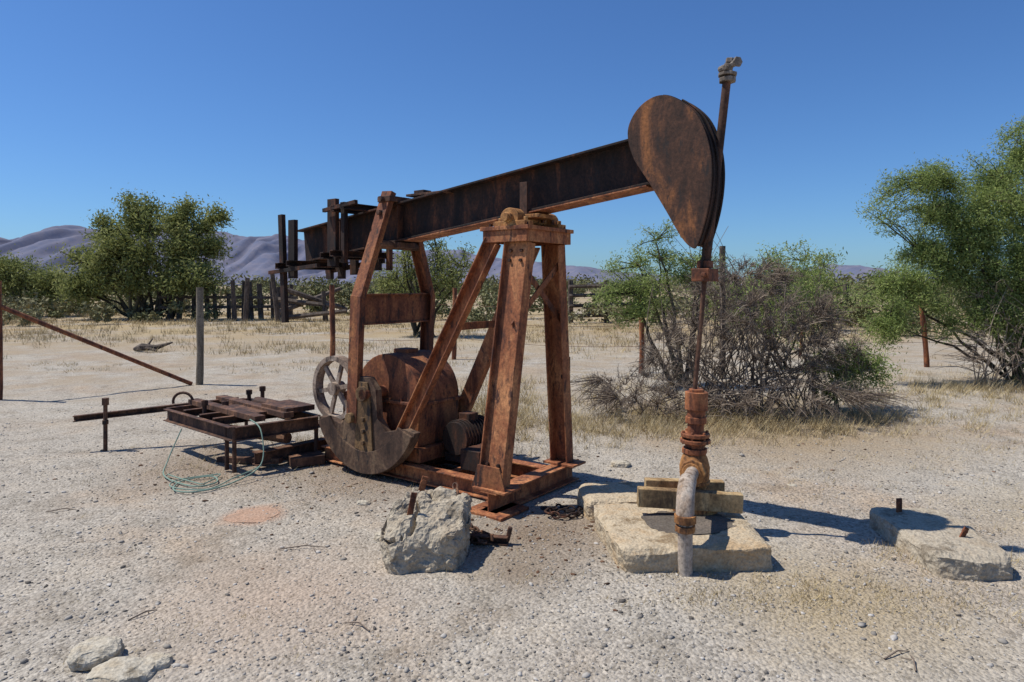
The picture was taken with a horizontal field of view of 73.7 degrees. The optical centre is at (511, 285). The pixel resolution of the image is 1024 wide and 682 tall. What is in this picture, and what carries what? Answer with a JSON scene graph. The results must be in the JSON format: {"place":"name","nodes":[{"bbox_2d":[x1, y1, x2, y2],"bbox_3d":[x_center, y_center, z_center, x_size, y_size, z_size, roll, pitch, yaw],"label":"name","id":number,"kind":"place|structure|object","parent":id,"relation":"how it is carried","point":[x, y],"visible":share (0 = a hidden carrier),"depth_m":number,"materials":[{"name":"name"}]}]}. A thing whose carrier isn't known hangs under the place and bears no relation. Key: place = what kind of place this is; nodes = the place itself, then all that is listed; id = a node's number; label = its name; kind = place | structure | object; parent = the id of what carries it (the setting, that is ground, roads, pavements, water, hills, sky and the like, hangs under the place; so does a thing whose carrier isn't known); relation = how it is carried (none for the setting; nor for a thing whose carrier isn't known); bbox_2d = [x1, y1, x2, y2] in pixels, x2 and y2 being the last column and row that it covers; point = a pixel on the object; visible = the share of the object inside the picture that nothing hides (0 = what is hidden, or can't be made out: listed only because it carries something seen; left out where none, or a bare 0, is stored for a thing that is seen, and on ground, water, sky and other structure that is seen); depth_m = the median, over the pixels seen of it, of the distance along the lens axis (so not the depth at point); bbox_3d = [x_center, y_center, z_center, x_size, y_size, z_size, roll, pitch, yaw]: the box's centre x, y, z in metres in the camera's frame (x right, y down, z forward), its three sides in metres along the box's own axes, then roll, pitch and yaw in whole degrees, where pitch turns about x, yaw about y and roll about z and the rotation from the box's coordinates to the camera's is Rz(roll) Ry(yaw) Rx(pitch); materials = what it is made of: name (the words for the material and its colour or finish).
{"place":"outdoors","nodes":[
{"label":"outdoors","id":0,"kind":"place"},
{"bbox_2d":[0,225,933,285],"bbox_3d":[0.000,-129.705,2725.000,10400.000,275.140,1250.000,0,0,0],"label":"mountains","id":1,"kind":"structure","parent":0,"point":[258,255],"depth_m":2583.87,"materials":[{"name":"stone"}]},
{"bbox_2d":[0,286,1023,681],"bbox_3d":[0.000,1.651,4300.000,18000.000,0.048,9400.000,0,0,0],"label":"ground","id":2,"kind":"structure","parent":0,"point":[36,390],"depth_m":4.38,"materials":[{"name":"beige gravel"}]},
{"bbox_2d":[0,281,2,399],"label":"pipe fence post","id":3,"kind":"object","parent":2,"relation":"on","point":[1,359],"visible":0.94,"depth_m":9.79,"materials":[{"name":"brown metal"}]},
{"bbox_2d":[0,243,70,308],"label":"mesquite tree","id":4,"kind":"object","parent":2,"relation":"on","point":[39,279],"visible":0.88,"depth_m":35.73,"materials":[{"name":"green plant"}]},
{"bbox_2d":[67,635,125,672],"bbox_3d":[-1.835,1.637,3.019,0.218,0.124,0.192,0,0,-18],"label":"rock","id":5,"kind":"object","parent":2,"relation":"on","point":[85,656],"visible":0.8,"depth_m":2.97,"materials":[{"name":"stone"}]},
{"bbox_2d":[0,304,192,384],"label":"pipe brace","id":6,"kind":"object","parent":2,"relation":"on","point":[83,340],"visible":1,"depth_m":10.46,"materials":[{"name":"brown metal"}]},
{"bbox_2d":[86,655,155,681],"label":"rock","id":7,"kind":"object","parent":2,"relation":"on","point":[137,668],"visible":0.98,"depth_m":2.86,"materials":[{"name":"stone"}]},
{"bbox_2d":[33,182,238,319],"bbox_3d":[-17.489,-1.559,33.004,9.330,6.677,4.780,0,0,0],"label":"mesquite tree","id":8,"kind":"object","parent":2,"relation":"on","point":[101,270],"visible":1,"depth_m":32.36,"materials":[{"name":"green plant"}]},
{"bbox_2d":[133,338,172,351],"bbox_3d":[-9.035,1.485,17.056,0.988,0.327,0.371,0,0,0],"label":"driftwood log","id":9,"kind":"object","parent":2,"relation":"on","point":[143,346],"visible":0.95,"depth_m":17.00,"materials":[{"name":"grey wood"}]},
{"bbox_2d":[147,652,173,670],"bbox_3d":[-1.550,1.650,2.979,0.128,0.064,0.105,0,0,0],"label":"rock","id":10,"kind":"object","parent":2,"relation":"on","point":[160,660],"visible":0.7,"depth_m":2.97,"materials":[{"name":"stone"}]},
{"bbox_2d":[72,386,326,472],"bbox_3d":[-2.927,1.385,6.839,2.642,0.630,1.425,0,0,20],"label":"rusty steel frame","id":11,"kind":"object","parent":2,"relation":"on","point":[218,415],"visible":0.92,"depth_m":6.40,"materials":[{"name":"brown metal"}]},
{"bbox_2d":[196,287,203,384],"bbox_3d":[-5.192,0.891,11.350,0.132,1.723,0.116,0,0,0],"label":"wooden fence post","id":12,"kind":"object","parent":2,"relation":"on","point":[199,337],"visible":0.91,"depth_m":11.30,"materials":[{"name":"grey wood"}]},
{"bbox_2d":[163,419,263,492],"bbox_3d":[-2.632,1.413,5.769,0.938,0.447,0.741,0,0,9],"label":"green rope","id":13,"kind":"object","parent":2,"relation":"on","point":[201,485],"visible":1,"depth_m":5.70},
{"bbox_2d":[156,274,347,321],"bbox_3d":[-12.352,0.552,32.436,9.724,2.428,3.133,0,0,0],"label":"corral fence","id":14,"kind":"object","parent":2,"relation":"on","point":[247,297],"visible":0.59,"depth_m":32.60,"materials":[{"name":"brown wood"}]},
{"bbox_2d":[225,508,286,521],"bbox_3d":[-1.836,1.654,4.903,0.409,0.043,0.286,0,0,0],"label":"dirt mound","id":15,"kind":"object","parent":2,"relation":"on","point":[253,515],"visible":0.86,"depth_m":4.87,"materials":[{"name":"beige soil"}]},
{"bbox_2d":[329,285,335,355],"bbox_3d":[-4.000,0.871,15.200,0.140,1.762,0.120,0,0,0],"label":"pipe fence post","id":16,"kind":"object","parent":2,"relation":"on","point":[332,315],"visible":0.84,"depth_m":15.15,"materials":[{"name":"brown metal"}]},
{"bbox_2d":[357,500,370,504],"bbox_3d":[-1.119,1.650,5.150,0.106,0.054,0.089,0,0,0],"label":"rock","id":17,"kind":"object","parent":2,"relation":"on","point":[363,502],"visible":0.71,"depth_m":5.13,"materials":[{"name":"stone"}]},
{"bbox_2d":[375,530,386,540],"bbox_3d":[-0.817,1.641,4.455,0.155,0.077,0.130,0,0,0],"label":"rock","id":18,"kind":"object","parent":2,"relation":"on","point":[380,535],"visible":0.43,"depth_m":4.41,"materials":[{"name":"stone"}]},
{"bbox_2d":[367,235,476,336],"bbox_3d":[-2.761,-0.564,21.970,3.896,4.617,2.608,0,0,0],"label":"mesquite tree","id":19,"kind":"object","parent":2,"relation":"on","point":[452,279],"visible":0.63,"depth_m":21.74,"materials":[{"name":"green plant"}]},
{"bbox_2d":[381,484,473,573],"bbox_3d":[-0.496,1.512,4.249,0.534,0.440,0.671,0,0,0],"label":"concrete block","id":20,"kind":"object","parent":2,"relation":"on","point":[433,533],"depth_m":3.99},
{"bbox_2d":[407,492,416,514],"bbox_3d":[-0.603,1.327,4.100,0.068,0.173,0.021,0,0,0],"label":"anchor bolt","id":21,"kind":"object","parent":20,"relation":"attached to","point":[412,503],"visible":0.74,"depth_m":4.09,"materials":[{"name":"brown metal"}]},
{"bbox_2d":[418,476,427,491],"bbox_3d":[-0.580,1.303,4.420,0.078,0.145,0.024,0,0,0],"label":"anchor bolt","id":22,"kind":"object","parent":20,"relation":"attached to","point":[423,483],"visible":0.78,"depth_m":4.41,"materials":[{"name":"brown metal"}]},
{"bbox_2d":[452,288,456,359],"bbox_3d":[-1.285,0.901,15.200,0.130,1.704,0.100,0,0,0],"label":"pipe fence post","id":23,"kind":"object","parent":2,"relation":"on","point":[454,350],"visible":0.4,"depth_m":15.16,"materials":[{"name":"brown metal"}]},
{"bbox_2d":[452,482,487,543],"bbox_3d":[-0.300,1.542,4.647,0.109,0.204,0.765,0,0,-15],"label":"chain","id":24,"kind":"object","parent":2,"relation":"on","point":[476,529],"visible":0.42,"depth_m":4.45,"materials":[{"name":"brown metal"}]},
{"bbox_2d":[46,508,916,671],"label":"sticks","id":25,"kind":"object","parent":2,"relation":"on","point":[886,657],"visible":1,"depth_m":3.33,"materials":[{"name":"brown wood"}]},
{"bbox_2d":[471,526,512,545],"bbox_3d":[-0.172,1.593,4.404,0.368,0.112,0.178,0,0,17],"label":"scrap iron","id":26,"kind":"object","parent":2,"relation":"on","point":[494,539],"visible":0.7,"depth_m":4.35,"materials":[{"name":"brown metal"}]},
{"bbox_2d":[268,56,742,521],"bbox_3d":[-0.397,0.087,5.751,4.658,3.125,1.210,0,0,37],"label":"pumpjack","id":27,"kind":"object","parent":2,"relation":"on","point":[408,414],"visible":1,"depth_m":5.59,"materials":[{"name":"metal"}]},
{"bbox_2d":[2,266,1021,337],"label":"desert brush","id":28,"kind":"object","parent":2,"relation":"on","point":[31,307],"visible":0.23,"depth_m":33.84,"materials":[{"name":"green plant"}]},
{"bbox_2d":[3,309,1023,681],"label":"dry grass","id":29,"kind":"structure","parent":2,"relation":"on","point":[529,419],"depth_m":8.40,"materials":[{"name":"beige plant"}]},
{"bbox_2d":[32,411,995,650],"bbox_3d":[1.351,1.649,5.792,10.573,0.045,6.011,0,0,-24],"label":"rust flake debris","id":30,"kind":"object","parent":2,"relation":"on","point":[559,544],"visible":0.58,"depth_m":4.97,"materials":[{"name":"brown metal"}]},
{"bbox_2d":[540,503,581,518],"bbox_3d":[0.362,1.611,4.889,0.318,0.068,0.239,0,0,0],"label":"chain","id":31,"kind":"object","parent":2,"relation":"on","point":[551,511],"visible":0.99,"depth_m":4.87,"materials":[{"name":"brown metal"}]},
{"bbox_2d":[578,482,643,521],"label":"concrete slab","id":32,"kind":"structure","parent":2,"relation":"on","point":[591,495],"depth_m":4.94,"materials":[{"name":"beige concrete"}]},
{"bbox_2d":[609,460,630,467],"bbox_3d":[0.999,1.650,6.299,0.206,0.067,0.137,0,0,0],"label":"rock","id":33,"kind":"object","parent":2,"relation":"on","point":[621,463],"visible":0.97,"depth_m":6.25,"materials":[{"name":"stone"}]},
{"bbox_2d":[639,317,644,372],"bbox_3d":[2.448,0.991,12.900,0.116,1.523,0.100,0,0,0],"label":"pipe fence post","id":34,"kind":"object","parent":2,"relation":"on","point":[641,331],"visible":0.38,"depth_m":12.86,"materials":[{"name":"brown metal"}]},
{"bbox_2d":[586,218,735,385],"bbox_3d":[2.426,0.312,11.222,2.559,2.814,1.604,0,0,0],"label":"young palo verde tree","id":35,"kind":"object","parent":2,"relation":"on","point":[638,307],"visible":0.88,"depth_m":11.05,"materials":[{"name":"green plant"}]},
{"bbox_2d":[335,302,993,352],"bbox_3d":[5.000,0.815,14.050,18.001,0.838,3.906,0,0,0],"label":"wire fence","id":36,"kind":"object","parent":2,"relation":"on","point":[633,325],"visible":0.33,"depth_m":14.04,"materials":[{"name":"grey metal"}]},
{"bbox_2d":[593,503,771,572],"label":"concrete slab","id":37,"kind":"structure","parent":2,"relation":"on","point":[630,540],"depth_m":3.97,"materials":[{"name":"beige concrete"}]},
{"bbox_2d":[644,511,734,534],"bbox_3d":[1.112,1.504,4.329,0.556,0.031,0.434,0,0,0],"label":"oily gravel patch","id":38,"kind":"object","parent":37,"relation":"on","point":[663,521],"visible":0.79,"depth_m":4.28,"materials":[{"name":"grey gravel"}]},
{"bbox_2d":[637,388,743,576],"bbox_3d":[1.157,1.185,4.301,0.678,0.991,0.947,0,0,0],"label":"wellhead","id":39,"kind":"object","parent":2,"relation":"on","point":[690,493],"visible":0.97,"depth_m":4.42,"materials":[{"name":"brown metal"}]},
{"bbox_2d":[568,280,848,324],"bbox_3d":[8.201,0.750,29.205,11.618,2.000,1.783,0,0,15],"label":"corral fence","id":40,"kind":"object","parent":2,"relation":"on","point":[571,295],"visible":0.24,"depth_m":30.09,"materials":[{"name":"brown wood"}]},
{"bbox_2d":[627,227,791,379],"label":"bare stalks","id":41,"kind":"object","parent":2,"relation":"on","point":[706,310],"visible":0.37,"depth_m":10.42,"materials":[{"name":"brown plant"}]},
{"bbox_2d":[719,246,725,378],"bbox_3d":[3.728,0.526,12.100,0.126,2.452,0.110,0,0,0],"label":"wooden fence post","id":42,"kind":"object","parent":2,"relation":"on","point":[722,259],"visible":0.25,"depth_m":12.05,"materials":[{"name":"brown wood"}]},
{"bbox_2d":[705,297,776,348],"bbox_3d":[6.225,0.808,17.968,2.419,1.807,1.433,0,0,0],"label":"dead bush","id":43,"kind":"object","parent":2,"relation":"on","point":[734,327],"visible":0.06,"depth_m":17.97,"materials":[{"name":"plant"}]},
{"bbox_2d":[570,363,919,427],"bbox_3d":[2.679,1.342,8.381,4.339,0.733,1.778,0,0,13],"label":"dead bush","id":44,"kind":"object","parent":2,"relation":"on","point":[609,394],"visible":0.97,"depth_m":8.20,"materials":[{"name":"plant"}]},
{"bbox_2d":[628,252,880,417],"bbox_3d":[3.109,0.629,8.663,3.159,2.163,1.569,0,0,0],"label":"dead bush","id":45,"kind":"object","parent":2,"relation":"on","point":[821,311],"visible":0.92,"depth_m":8.60,"materials":[{"name":"grey plant"}]},
{"bbox_2d":[682,261,863,330],"bbox_3d":[9.490,0.353,24.505,6.763,2.780,3.092,0,0,-16],"label":"mesquite tree","id":46,"kind":"object","parent":2,"relation":"on","point":[829,285],"visible":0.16,"depth_m":24.67,"materials":[{"name":"green plant"}]},
{"bbox_2d":[713,241,857,369],"bbox_3d":[5.343,0.413,13.492,2.896,2.608,1.658,0,0,0],"label":"mesquite tree","id":47,"kind":"object","parent":2,"relation":"on","point":[768,260],"visible":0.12,"depth_m":13.43,"materials":[{"name":"green plant"}]},
{"bbox_2d":[761,234,906,411],"bbox_3d":[4.170,0.501,9.053,1.833,2.410,1.167,0,0,28],"label":"creosote bush","id":48,"kind":"object","parent":2,"relation":"on","point":[867,360],"visible":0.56,"depth_m":9.00,"materials":[{"name":"green plant"}]},
{"bbox_2d":[919,306,929,366],"bbox_3d":[8.395,1.074,13.900,0.210,1.356,0.100,0,0,0],"label":"pipe fence post","id":49,"kind":"object","parent":2,"relation":"on","point":[925,349],"visible":0.7,"depth_m":13.86,"materials":[{"name":"brown metal"}]},
{"bbox_2d":[842,114,1023,380],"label":"palo verde tree","id":50,"kind":"object","parent":2,"relation":"on","point":[956,218],"visible":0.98,"depth_m":11.37,"materials":[{"name":"green plant"}]},
{"bbox_2d":[872,507,1012,580],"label":"concrete slab","id":51,"kind":"structure","parent":2,"relation":"on","point":[933,541],"depth_m":4.08,"materials":[{"name":"beige concrete"}]},
{"bbox_2d":[896,498,901,511],"bbox_3d":[2.620,1.505,4.620,0.041,0.130,0.024,0,0,0],"label":"anchor bolt","id":52,"kind":"object","parent":51,"relation":"on","point":[898,504],"visible":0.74,"depth_m":4.61,"materials":[{"name":"brown metal"}]},
{"bbox_2d":[959,526,968,536],"bbox_3d":[2.742,1.515,4.150,0.075,0.104,0.021,0,0,0],"label":"anchor bolt","id":53,"kind":"object","parent":51,"relation":"on","point":[964,531],"visible":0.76,"depth_m":4.14,"materials":[{"name":"brown metal"}]},
{"bbox_2d":[930,278,1023,388],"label":"dead brush","id":54,"kind":"object","parent":2,"relation":"on","point":[996,354],"visible":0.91,"depth_m":10.94,"materials":[{"name":"plant"}]},
{"bbox_2d":[0,0,1023,277],"label":"sky","id":55,"kind":"structure","parent":0,"point":[269,109],"materials":[{"name":"blue"}]}
]}

